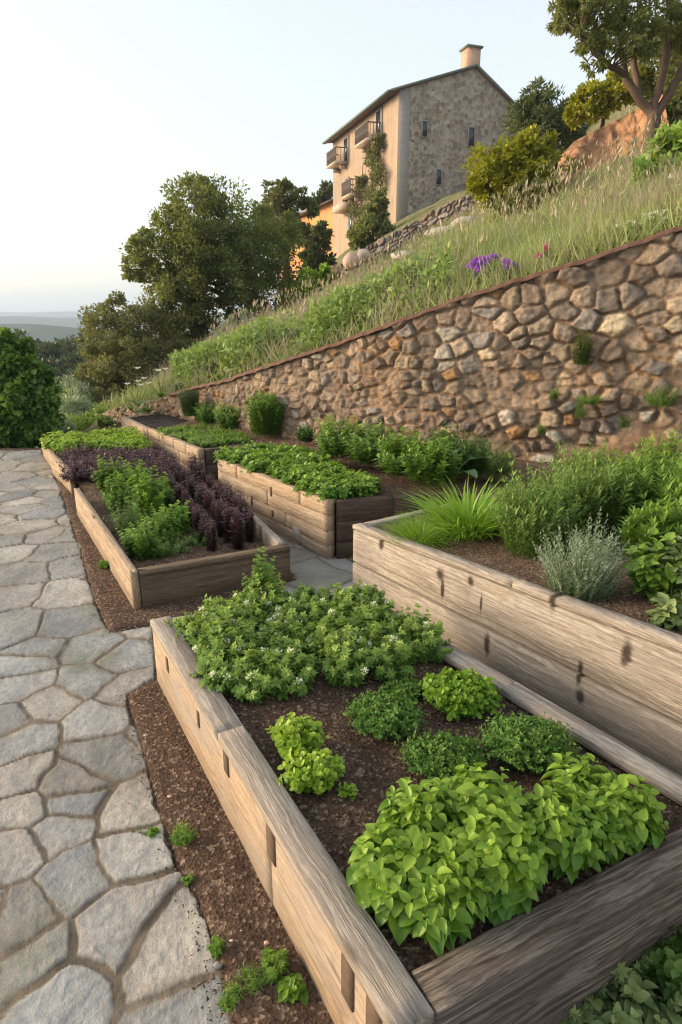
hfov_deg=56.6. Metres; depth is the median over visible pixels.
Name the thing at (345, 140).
window
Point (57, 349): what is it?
valley tree
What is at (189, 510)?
purple basil
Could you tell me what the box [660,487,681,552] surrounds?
leafy herb
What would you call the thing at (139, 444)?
yellow lettuce
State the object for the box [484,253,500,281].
flowering plant
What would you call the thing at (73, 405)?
scrub bush
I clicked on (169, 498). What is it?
bed herb
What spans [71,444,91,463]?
purple basil
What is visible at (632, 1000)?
ground herb
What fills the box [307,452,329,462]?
lettuce
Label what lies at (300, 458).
lettuce
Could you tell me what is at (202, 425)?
seedling
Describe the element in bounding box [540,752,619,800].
basil plant
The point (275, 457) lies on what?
lettuce
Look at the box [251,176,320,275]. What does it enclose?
poplar tree
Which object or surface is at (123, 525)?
bed herb
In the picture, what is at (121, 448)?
purple basil
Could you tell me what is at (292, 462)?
lettuce
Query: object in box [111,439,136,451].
yellow lettuce
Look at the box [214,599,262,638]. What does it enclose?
flowering herb
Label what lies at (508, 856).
basil plant
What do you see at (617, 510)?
leafy herb
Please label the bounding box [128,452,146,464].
purple basil
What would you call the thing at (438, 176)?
window
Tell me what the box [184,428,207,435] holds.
seedling
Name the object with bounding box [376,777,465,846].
basil plant
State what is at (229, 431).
seedling
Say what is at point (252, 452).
lettuce
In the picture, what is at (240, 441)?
seedling
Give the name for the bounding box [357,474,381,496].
lettuce
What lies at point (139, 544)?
bed herb
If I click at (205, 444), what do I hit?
seedling
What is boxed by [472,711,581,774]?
herb mound
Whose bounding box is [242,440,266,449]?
lettuce
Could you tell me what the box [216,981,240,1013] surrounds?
weed
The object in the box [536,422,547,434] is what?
wall plant
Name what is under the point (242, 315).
shrub
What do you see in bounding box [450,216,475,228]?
rock slab
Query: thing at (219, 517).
purple basil
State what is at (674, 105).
shrub
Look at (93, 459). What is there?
purple basil
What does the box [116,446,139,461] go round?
purple basil
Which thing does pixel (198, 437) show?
seedling
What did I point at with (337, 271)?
boulder
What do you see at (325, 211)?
annex
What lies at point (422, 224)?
dry stone bank
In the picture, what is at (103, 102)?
sky
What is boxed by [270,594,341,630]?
flowering herb
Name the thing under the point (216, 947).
weed
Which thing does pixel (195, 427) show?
seedling
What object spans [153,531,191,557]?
bed herb
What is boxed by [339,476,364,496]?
lettuce
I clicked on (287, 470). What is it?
lettuce
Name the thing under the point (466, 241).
tall grass
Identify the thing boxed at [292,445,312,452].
lettuce
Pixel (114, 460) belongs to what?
purple basil
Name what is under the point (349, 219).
window
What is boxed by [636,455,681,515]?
leafy herb
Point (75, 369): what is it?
valley tree
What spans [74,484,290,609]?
raised bed
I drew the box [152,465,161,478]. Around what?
purple basil
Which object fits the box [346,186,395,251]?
cypress tree
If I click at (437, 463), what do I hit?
terrace herb
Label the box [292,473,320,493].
lettuce
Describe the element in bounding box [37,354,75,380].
valley tree
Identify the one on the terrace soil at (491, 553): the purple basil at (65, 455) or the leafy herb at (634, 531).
the leafy herb at (634, 531)
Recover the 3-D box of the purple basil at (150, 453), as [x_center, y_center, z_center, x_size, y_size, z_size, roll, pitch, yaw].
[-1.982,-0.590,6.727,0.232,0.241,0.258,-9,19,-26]
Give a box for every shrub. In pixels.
[173,381,189,390]
[176,389,203,415]
[190,398,217,423]
[208,309,252,339]
[211,400,241,428]
[241,389,285,437]
[277,262,337,303]
[296,424,314,442]
[461,123,581,224]
[493,176,557,220]
[561,61,657,131]
[620,20,681,123]
[630,120,681,192]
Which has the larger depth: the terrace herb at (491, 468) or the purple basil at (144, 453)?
the purple basil at (144, 453)
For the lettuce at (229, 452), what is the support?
on the terrace soil at (491, 553)
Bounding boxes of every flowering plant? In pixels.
[465,255,490,285]
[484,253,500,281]
[502,258,518,279]
[533,244,550,271]
[615,218,646,243]
[642,209,668,233]
[662,171,679,200]
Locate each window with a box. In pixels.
[342,135,348,162]
[347,212,353,238]
[374,106,382,139]
[421,120,427,137]
[435,168,441,185]
[467,126,474,147]
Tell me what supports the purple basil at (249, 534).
on the bed soil at (93, 496)
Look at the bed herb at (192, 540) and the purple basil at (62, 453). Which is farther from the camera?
the purple basil at (62, 453)
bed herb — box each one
[90,454,127,490]
[97,489,149,536]
[100,468,136,512]
[113,458,154,492]
[116,516,163,559]
[124,463,167,520]
[135,503,178,545]
[151,500,191,536]
[152,469,177,507]
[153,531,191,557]
[180,527,218,546]
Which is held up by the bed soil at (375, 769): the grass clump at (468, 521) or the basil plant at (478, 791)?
the basil plant at (478, 791)
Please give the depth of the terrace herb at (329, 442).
5.55 m
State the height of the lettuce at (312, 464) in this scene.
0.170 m
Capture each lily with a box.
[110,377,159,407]
[120,384,142,411]
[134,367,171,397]
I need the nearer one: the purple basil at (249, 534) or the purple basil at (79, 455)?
the purple basil at (249, 534)
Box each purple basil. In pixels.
[55,442,74,460]
[56,452,79,464]
[57,445,76,461]
[59,456,82,482]
[63,461,88,484]
[69,451,83,460]
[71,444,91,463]
[73,441,92,456]
[75,457,93,469]
[81,457,104,474]
[81,460,105,482]
[83,450,104,461]
[84,455,102,465]
[87,445,108,454]
[90,449,111,460]
[93,452,115,466]
[103,450,119,464]
[103,452,126,463]
[106,442,123,456]
[111,446,135,459]
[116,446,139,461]
[123,442,138,453]
[125,457,140,471]
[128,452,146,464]
[133,447,154,463]
[135,451,157,467]
[138,445,163,457]
[143,446,164,464]
[146,451,171,467]
[148,460,170,472]
[149,454,171,472]
[149,471,175,488]
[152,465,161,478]
[158,452,179,467]
[160,462,172,482]
[164,474,175,502]
[169,459,178,473]
[171,471,188,486]
[172,481,183,507]
[173,463,183,483]
[179,464,191,494]
[179,471,208,491]
[179,485,191,508]
[183,496,194,527]
[185,453,197,481]
[185,475,195,503]
[190,457,204,480]
[190,503,205,534]
[193,481,203,510]
[196,480,209,512]
[198,466,207,484]
[198,510,211,542]
[201,486,218,518]
[202,517,217,550]
[205,472,215,490]
[208,497,216,529]
[211,478,222,502]
[214,495,229,536]
[217,484,226,506]
[218,503,235,542]
[220,482,234,512]
[228,506,245,549]
[229,490,244,516]
[236,496,249,533]
[243,507,256,541]
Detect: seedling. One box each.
[157,426,178,438]
[168,430,185,437]
[176,425,190,432]
[176,432,190,440]
[183,428,193,433]
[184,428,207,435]
[184,438,202,445]
[188,434,206,443]
[189,426,203,431]
[192,421,212,428]
[198,436,217,442]
[199,439,216,447]
[202,433,223,440]
[208,427,227,433]
[214,432,232,439]
[214,436,231,445]
[222,428,234,433]
[228,436,249,444]
[230,430,248,436]
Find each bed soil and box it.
[54,452,265,588]
[131,413,187,428]
[187,641,681,975]
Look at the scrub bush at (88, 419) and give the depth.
10.17 m
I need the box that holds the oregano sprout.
[337,782,358,800]
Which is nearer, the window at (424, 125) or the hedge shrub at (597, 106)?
the hedge shrub at (597, 106)
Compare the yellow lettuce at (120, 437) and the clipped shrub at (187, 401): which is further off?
the clipped shrub at (187, 401)
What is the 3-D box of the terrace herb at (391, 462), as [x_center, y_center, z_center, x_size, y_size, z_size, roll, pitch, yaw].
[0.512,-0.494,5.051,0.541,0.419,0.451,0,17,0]
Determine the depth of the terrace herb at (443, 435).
5.27 m
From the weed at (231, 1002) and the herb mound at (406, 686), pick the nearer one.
the weed at (231, 1002)
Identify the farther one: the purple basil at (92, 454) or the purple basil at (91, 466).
the purple basil at (92, 454)
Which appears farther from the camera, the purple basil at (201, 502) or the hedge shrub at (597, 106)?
the hedge shrub at (597, 106)
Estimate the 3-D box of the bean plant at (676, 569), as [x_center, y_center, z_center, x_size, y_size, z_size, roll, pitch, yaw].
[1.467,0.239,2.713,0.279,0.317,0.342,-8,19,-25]
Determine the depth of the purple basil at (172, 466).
5.99 m
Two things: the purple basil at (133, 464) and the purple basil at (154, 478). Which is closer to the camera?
the purple basil at (154, 478)
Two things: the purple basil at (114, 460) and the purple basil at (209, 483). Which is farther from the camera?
the purple basil at (114, 460)
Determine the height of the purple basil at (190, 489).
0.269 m
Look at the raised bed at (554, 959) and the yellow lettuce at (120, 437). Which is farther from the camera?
the yellow lettuce at (120, 437)
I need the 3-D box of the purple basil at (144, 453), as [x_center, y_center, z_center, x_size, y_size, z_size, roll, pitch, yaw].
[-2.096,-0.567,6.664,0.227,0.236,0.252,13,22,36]
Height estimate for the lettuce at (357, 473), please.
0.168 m
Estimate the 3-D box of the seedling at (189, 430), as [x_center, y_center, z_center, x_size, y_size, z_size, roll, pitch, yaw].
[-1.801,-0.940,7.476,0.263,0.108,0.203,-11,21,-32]
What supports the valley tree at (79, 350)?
on the hillside
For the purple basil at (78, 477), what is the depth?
6.07 m
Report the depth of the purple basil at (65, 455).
6.77 m
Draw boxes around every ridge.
[0,316,222,330]
[0,323,210,343]
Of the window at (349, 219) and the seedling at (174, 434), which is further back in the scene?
the window at (349, 219)
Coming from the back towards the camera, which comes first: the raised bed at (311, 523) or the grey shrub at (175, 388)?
the grey shrub at (175, 388)
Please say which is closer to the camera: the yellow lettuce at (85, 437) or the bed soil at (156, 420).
the yellow lettuce at (85, 437)
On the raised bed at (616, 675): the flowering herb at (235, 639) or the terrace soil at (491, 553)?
the terrace soil at (491, 553)
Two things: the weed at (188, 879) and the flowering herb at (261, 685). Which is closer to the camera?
the weed at (188, 879)
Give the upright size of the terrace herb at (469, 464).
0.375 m
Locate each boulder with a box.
[330,265,340,279]
[342,252,359,269]
[357,249,369,262]
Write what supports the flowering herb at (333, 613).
on the bed soil at (375, 769)
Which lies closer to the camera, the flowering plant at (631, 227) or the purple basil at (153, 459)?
the flowering plant at (631, 227)
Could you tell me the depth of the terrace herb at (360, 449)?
5.35 m
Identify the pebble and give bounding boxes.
[213,961,222,968]
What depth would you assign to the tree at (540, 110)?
20.69 m
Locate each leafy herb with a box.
[551,437,629,495]
[559,446,650,538]
[598,434,681,510]
[617,494,681,562]
[625,423,681,483]
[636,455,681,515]
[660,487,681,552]
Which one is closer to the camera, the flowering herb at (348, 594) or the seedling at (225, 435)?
the flowering herb at (348, 594)
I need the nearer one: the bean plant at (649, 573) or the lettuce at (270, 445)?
the bean plant at (649, 573)
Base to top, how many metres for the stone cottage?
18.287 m
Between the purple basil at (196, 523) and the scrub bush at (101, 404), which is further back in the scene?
the scrub bush at (101, 404)
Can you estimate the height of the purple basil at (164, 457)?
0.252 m
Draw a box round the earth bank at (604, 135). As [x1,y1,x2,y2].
[551,94,668,186]
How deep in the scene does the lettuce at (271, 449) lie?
5.85 m
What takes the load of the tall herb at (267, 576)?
on the bed soil at (375, 769)
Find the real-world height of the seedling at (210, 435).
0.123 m
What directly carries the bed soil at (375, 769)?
in the raised bed at (554, 959)
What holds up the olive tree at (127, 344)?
on the hillside
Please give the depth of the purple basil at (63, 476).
6.13 m
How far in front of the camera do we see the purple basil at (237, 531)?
4.38 m
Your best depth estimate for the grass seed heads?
8.10 m
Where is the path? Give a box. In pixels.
[0,450,352,1023]
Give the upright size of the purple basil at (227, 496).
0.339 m
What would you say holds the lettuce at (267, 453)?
on the terrace soil at (491, 553)
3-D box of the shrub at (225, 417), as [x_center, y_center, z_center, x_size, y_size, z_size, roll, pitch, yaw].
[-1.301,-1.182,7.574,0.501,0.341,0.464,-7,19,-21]
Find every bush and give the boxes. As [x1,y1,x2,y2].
[0,326,66,447]
[53,373,104,405]
[58,385,84,412]
[58,385,95,418]
[58,415,80,433]
[63,403,118,431]
[91,400,109,414]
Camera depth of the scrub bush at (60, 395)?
13.69 m
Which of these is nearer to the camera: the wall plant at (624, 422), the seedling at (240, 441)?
the wall plant at (624, 422)
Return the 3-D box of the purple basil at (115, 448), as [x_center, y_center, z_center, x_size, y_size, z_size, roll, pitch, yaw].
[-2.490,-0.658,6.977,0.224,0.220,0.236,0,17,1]
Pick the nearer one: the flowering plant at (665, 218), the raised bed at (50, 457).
the flowering plant at (665, 218)
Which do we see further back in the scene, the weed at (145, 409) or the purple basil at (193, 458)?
the weed at (145, 409)
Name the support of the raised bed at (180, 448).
on the ground at (234, 901)
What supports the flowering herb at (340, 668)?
on the bed soil at (375, 769)
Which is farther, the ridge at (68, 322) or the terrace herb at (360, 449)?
the ridge at (68, 322)
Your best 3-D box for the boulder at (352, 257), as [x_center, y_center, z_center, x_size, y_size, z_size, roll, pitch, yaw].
[0.432,-10.714,27.019,0.746,0.736,0.684,0,17,0]
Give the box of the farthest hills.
[0,310,251,320]
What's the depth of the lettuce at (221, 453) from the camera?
5.74 m
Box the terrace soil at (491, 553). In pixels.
[156,419,681,634]
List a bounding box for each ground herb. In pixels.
[560,1003,597,1023]
[582,972,681,1023]
[583,954,653,1011]
[637,926,681,1012]
[650,925,681,963]
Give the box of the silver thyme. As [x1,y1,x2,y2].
[532,506,645,602]
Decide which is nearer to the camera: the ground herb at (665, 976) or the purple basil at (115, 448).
the ground herb at (665, 976)
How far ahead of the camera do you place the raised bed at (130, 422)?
8.37 m
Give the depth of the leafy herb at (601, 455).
4.31 m
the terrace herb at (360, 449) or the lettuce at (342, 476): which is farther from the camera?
the terrace herb at (360, 449)
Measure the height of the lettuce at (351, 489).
0.154 m
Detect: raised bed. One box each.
[41,442,97,493]
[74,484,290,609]
[121,413,154,439]
[148,428,243,479]
[150,596,681,1023]
[217,459,449,559]
[353,499,681,776]
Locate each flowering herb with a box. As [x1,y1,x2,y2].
[164,607,212,639]
[180,606,228,654]
[188,639,262,695]
[192,619,262,662]
[193,590,247,621]
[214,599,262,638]
[223,644,296,703]
[230,597,272,626]
[233,573,294,613]
[246,612,299,640]
[251,627,289,658]
[257,617,317,657]
[261,640,322,697]
[269,593,310,613]
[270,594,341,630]
[286,582,336,616]
[304,595,343,621]
[305,603,361,651]
[308,620,371,661]
[314,600,371,630]
[317,635,377,687]
[329,582,374,615]
[343,608,387,647]
[346,597,399,635]
[353,579,389,604]
[356,628,420,681]
[384,603,434,642]
[396,617,453,663]
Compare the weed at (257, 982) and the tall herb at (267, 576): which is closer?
the weed at (257, 982)
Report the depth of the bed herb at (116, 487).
5.20 m
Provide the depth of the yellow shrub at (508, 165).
13.19 m
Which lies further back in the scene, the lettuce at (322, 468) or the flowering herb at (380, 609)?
the lettuce at (322, 468)
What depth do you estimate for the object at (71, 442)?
7.13 m
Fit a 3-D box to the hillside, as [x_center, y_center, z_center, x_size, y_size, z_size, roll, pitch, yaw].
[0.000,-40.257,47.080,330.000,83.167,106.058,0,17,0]
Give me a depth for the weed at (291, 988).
1.64 m
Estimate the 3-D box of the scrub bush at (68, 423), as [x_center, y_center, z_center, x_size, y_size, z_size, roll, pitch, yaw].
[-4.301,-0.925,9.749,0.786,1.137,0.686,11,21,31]
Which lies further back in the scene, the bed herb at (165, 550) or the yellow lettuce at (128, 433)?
the yellow lettuce at (128, 433)
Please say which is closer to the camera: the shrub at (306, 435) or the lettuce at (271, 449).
the lettuce at (271, 449)
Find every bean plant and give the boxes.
[622,527,681,603]
[630,535,681,605]
[645,592,681,631]
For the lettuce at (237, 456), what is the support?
on the terrace soil at (491, 553)
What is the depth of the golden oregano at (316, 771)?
1.94 m
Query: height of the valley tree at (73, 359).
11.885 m
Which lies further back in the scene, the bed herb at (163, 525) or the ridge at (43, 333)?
the ridge at (43, 333)
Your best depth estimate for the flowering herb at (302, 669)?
2.46 m
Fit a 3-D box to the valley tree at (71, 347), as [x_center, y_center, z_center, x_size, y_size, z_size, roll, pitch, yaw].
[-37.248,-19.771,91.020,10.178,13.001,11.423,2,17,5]
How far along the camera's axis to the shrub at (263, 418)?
6.86 m
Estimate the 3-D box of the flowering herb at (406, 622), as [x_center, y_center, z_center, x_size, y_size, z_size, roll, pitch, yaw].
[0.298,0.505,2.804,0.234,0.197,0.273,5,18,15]
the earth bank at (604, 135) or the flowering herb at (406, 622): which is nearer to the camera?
the flowering herb at (406, 622)
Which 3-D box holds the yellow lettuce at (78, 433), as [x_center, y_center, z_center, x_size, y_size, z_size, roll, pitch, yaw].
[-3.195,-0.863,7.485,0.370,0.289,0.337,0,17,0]
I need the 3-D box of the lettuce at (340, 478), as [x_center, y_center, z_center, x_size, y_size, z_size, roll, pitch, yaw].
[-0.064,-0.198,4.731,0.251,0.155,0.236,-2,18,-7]
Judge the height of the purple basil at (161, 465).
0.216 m
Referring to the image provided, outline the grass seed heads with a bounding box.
[210,114,664,345]
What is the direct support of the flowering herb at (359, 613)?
on the bed soil at (375, 769)
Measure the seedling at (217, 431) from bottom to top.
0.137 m
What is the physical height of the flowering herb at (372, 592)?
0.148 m
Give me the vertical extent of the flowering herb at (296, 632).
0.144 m
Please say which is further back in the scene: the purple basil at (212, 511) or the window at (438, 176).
the window at (438, 176)
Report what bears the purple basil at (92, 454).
on the bed soil at (93, 496)
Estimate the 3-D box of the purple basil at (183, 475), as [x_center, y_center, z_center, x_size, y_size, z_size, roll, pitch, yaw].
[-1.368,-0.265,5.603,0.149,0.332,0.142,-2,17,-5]
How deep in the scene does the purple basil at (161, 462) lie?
6.28 m
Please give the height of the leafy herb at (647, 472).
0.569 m
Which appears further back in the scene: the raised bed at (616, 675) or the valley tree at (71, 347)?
the valley tree at (71, 347)
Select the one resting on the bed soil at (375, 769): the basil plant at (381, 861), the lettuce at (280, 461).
the basil plant at (381, 861)
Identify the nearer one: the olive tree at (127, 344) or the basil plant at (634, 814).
the basil plant at (634, 814)
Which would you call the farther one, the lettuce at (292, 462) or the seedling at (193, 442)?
the seedling at (193, 442)
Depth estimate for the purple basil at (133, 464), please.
6.21 m
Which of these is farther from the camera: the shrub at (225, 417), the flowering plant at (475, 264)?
the shrub at (225, 417)
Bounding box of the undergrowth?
[167,240,457,389]
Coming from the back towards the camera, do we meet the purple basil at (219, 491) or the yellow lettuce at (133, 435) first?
the yellow lettuce at (133, 435)
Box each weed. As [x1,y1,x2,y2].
[97,559,109,568]
[133,405,155,413]
[136,826,160,837]
[168,819,198,846]
[181,873,193,886]
[206,934,225,959]
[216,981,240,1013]
[228,961,266,999]
[259,946,289,984]
[275,972,307,1005]
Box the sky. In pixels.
[0,0,681,314]
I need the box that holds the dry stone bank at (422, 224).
[338,193,488,274]
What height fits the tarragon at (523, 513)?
0.543 m
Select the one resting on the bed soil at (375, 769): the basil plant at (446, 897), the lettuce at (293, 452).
the basil plant at (446, 897)
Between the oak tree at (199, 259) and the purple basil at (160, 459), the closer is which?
the purple basil at (160, 459)
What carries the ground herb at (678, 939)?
on the ground at (234, 901)
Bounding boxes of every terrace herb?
[311,411,363,461]
[337,417,401,467]
[372,425,427,478]
[398,435,461,487]
[420,421,473,449]
[442,431,494,478]
[471,436,523,479]
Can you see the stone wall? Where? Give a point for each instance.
(495, 364)
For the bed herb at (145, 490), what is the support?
on the bed soil at (93, 496)
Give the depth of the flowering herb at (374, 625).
2.74 m
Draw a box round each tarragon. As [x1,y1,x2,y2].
[485,453,595,559]
[527,434,621,537]
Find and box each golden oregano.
[265,712,329,759]
[276,746,344,794]
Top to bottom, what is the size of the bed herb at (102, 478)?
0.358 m
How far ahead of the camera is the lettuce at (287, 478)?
4.91 m
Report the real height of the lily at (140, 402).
0.394 m
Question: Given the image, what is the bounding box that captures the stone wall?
[96,226,681,501]
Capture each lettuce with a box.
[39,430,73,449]
[47,433,72,453]
[58,427,88,439]
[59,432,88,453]
[65,433,90,442]
[82,434,100,454]
[88,427,103,437]
[94,436,121,454]
[100,424,124,436]
[106,433,129,441]
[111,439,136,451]
[113,425,144,434]
[117,427,138,438]
[124,435,152,452]
[126,431,150,446]
[213,445,232,462]
[224,447,241,460]
[226,449,250,464]
[239,451,265,471]
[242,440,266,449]
[244,449,261,456]
[246,452,272,473]
[256,448,280,458]
[262,460,276,473]
[263,441,277,448]
[263,445,280,451]
[263,454,282,463]
[264,461,288,478]
[269,455,298,465]
[272,446,289,452]
[273,442,296,451]
[277,466,296,478]
[280,448,306,458]
[280,467,300,484]
[281,459,308,468]
[287,447,309,454]
[288,469,315,485]
[290,451,306,459]
[291,464,312,472]
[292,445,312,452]
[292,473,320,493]
[293,454,318,462]
[294,466,318,473]
[301,475,332,496]
[303,461,331,470]
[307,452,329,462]
[309,453,334,463]
[311,468,337,477]
[315,478,350,502]
[316,462,337,473]
[324,458,342,465]
[324,475,343,485]
[328,464,353,474]
[334,473,354,482]
[334,480,365,497]
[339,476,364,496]
[347,469,376,481]
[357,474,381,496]
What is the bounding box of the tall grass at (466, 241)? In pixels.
[329,117,681,333]
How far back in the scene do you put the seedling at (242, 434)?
7.21 m
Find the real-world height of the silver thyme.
0.434 m
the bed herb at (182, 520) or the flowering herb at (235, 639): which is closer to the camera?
the flowering herb at (235, 639)
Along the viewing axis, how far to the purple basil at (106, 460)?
6.35 m
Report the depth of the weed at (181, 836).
2.11 m
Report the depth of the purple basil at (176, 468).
5.78 m
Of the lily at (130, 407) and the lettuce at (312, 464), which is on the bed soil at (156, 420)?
the lily at (130, 407)
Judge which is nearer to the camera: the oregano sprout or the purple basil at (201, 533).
the oregano sprout
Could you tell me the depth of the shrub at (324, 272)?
22.32 m
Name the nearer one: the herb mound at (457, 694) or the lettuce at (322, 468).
the herb mound at (457, 694)
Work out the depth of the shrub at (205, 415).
7.87 m
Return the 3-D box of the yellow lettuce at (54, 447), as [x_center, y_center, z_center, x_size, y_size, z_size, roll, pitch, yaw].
[-3.213,-0.791,7.310,0.326,0.254,0.296,-6,19,-20]
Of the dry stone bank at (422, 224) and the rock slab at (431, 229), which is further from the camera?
the dry stone bank at (422, 224)
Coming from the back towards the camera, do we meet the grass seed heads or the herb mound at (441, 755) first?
the grass seed heads
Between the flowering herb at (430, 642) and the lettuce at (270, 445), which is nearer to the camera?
the flowering herb at (430, 642)
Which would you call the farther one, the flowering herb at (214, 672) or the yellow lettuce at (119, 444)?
the yellow lettuce at (119, 444)
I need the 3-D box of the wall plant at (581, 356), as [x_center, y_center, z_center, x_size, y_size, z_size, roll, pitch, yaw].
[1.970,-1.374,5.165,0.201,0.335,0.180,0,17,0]
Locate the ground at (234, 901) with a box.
[0,421,665,1023]
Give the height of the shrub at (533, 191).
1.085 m
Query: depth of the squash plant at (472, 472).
4.88 m
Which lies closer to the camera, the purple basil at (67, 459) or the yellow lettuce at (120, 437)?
the purple basil at (67, 459)
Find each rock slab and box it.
[391,250,414,260]
[424,225,452,238]
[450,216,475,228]
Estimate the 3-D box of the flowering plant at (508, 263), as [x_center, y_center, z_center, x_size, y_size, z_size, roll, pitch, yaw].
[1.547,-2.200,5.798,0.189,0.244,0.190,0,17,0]
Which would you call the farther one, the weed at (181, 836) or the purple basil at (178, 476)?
the purple basil at (178, 476)
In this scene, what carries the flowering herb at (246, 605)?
on the bed soil at (375, 769)
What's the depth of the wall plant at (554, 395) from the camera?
5.26 m
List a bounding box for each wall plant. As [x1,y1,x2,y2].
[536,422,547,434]
[548,385,560,399]
[569,323,594,364]
[574,400,589,417]
[575,394,603,405]
[617,414,633,427]
[638,381,681,407]
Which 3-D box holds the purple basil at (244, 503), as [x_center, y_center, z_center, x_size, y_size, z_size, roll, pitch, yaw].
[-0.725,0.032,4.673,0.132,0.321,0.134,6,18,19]
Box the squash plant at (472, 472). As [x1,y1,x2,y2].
[417,448,487,481]
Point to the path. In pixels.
(94, 929)
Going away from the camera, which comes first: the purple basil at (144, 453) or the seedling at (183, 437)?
the purple basil at (144, 453)
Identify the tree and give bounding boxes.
[14,328,47,347]
[35,337,71,372]
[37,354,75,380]
[56,351,115,377]
[58,328,100,355]
[59,343,99,358]
[65,360,100,381]
[68,290,195,404]
[118,170,312,345]
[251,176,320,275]
[296,219,336,272]
[311,179,332,206]
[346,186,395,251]
[545,0,681,153]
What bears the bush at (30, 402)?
on the hillside
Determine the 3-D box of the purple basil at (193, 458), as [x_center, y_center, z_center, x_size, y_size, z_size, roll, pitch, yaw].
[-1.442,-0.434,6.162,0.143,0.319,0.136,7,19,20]
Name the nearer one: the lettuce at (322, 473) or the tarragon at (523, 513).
the tarragon at (523, 513)
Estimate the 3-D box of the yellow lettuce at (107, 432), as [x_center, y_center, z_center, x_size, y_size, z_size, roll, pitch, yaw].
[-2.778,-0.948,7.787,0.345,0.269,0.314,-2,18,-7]
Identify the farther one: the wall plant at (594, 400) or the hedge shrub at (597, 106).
the hedge shrub at (597, 106)
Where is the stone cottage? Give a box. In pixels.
[322,44,516,257]
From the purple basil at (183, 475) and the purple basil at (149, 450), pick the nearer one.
the purple basil at (183, 475)
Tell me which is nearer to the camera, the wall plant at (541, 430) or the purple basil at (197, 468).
the wall plant at (541, 430)
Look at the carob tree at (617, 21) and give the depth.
9.40 m
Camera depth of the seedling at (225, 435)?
7.10 m
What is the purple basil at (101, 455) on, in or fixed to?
on the bed soil at (93, 496)
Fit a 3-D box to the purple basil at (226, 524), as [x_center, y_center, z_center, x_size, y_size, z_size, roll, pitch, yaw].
[-0.799,0.084,4.524,0.149,0.313,0.136,0,17,0]
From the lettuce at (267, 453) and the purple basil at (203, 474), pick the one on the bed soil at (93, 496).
the purple basil at (203, 474)
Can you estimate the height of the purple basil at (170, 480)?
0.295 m
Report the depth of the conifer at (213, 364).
8.38 m
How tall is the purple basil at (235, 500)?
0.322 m
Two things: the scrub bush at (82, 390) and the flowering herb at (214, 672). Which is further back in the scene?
the scrub bush at (82, 390)
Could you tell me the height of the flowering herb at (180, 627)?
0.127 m
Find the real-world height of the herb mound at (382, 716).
0.115 m
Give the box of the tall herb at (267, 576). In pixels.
[241,546,280,594]
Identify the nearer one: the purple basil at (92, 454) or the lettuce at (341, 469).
the lettuce at (341, 469)
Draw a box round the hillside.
[36,80,673,448]
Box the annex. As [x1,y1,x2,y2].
[280,198,332,288]
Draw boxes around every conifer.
[203,361,219,381]
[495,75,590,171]
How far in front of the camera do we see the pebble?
1.71 m
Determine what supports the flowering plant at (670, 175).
on the hillside
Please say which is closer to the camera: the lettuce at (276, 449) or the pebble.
the pebble
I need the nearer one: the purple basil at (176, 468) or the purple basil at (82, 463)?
the purple basil at (176, 468)
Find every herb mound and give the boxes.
[342,686,427,739]
[378,677,424,700]
[393,728,491,779]
[418,667,505,720]
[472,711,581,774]
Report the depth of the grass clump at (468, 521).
3.70 m
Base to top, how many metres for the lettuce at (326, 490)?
0.168 m
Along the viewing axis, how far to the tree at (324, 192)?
67.31 m
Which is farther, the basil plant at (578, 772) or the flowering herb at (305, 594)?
the flowering herb at (305, 594)
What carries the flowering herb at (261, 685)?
on the bed soil at (375, 769)
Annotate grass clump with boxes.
[374,508,462,552]
[396,473,531,540]
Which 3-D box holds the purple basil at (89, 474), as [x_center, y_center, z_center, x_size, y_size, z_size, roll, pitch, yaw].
[-2.362,-0.378,6.078,0.238,0.223,0.215,-2,17,-5]
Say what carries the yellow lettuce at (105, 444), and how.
on the bed soil at (93, 496)
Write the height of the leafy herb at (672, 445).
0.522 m
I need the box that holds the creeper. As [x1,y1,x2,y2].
[342,132,387,233]
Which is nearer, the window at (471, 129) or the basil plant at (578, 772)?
the basil plant at (578, 772)
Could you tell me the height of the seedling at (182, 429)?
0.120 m
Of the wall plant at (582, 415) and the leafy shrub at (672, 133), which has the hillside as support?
the leafy shrub at (672, 133)
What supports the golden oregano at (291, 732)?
on the bed soil at (375, 769)
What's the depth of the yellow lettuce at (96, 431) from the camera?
7.74 m
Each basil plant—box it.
[346,818,431,945]
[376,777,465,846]
[398,832,493,956]
[430,762,529,824]
[450,799,555,926]
[508,770,620,884]
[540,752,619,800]
[577,773,668,865]
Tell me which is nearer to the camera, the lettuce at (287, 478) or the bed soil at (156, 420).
the lettuce at (287, 478)
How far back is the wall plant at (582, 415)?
5.23 m
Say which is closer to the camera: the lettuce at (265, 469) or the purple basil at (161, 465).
the lettuce at (265, 469)

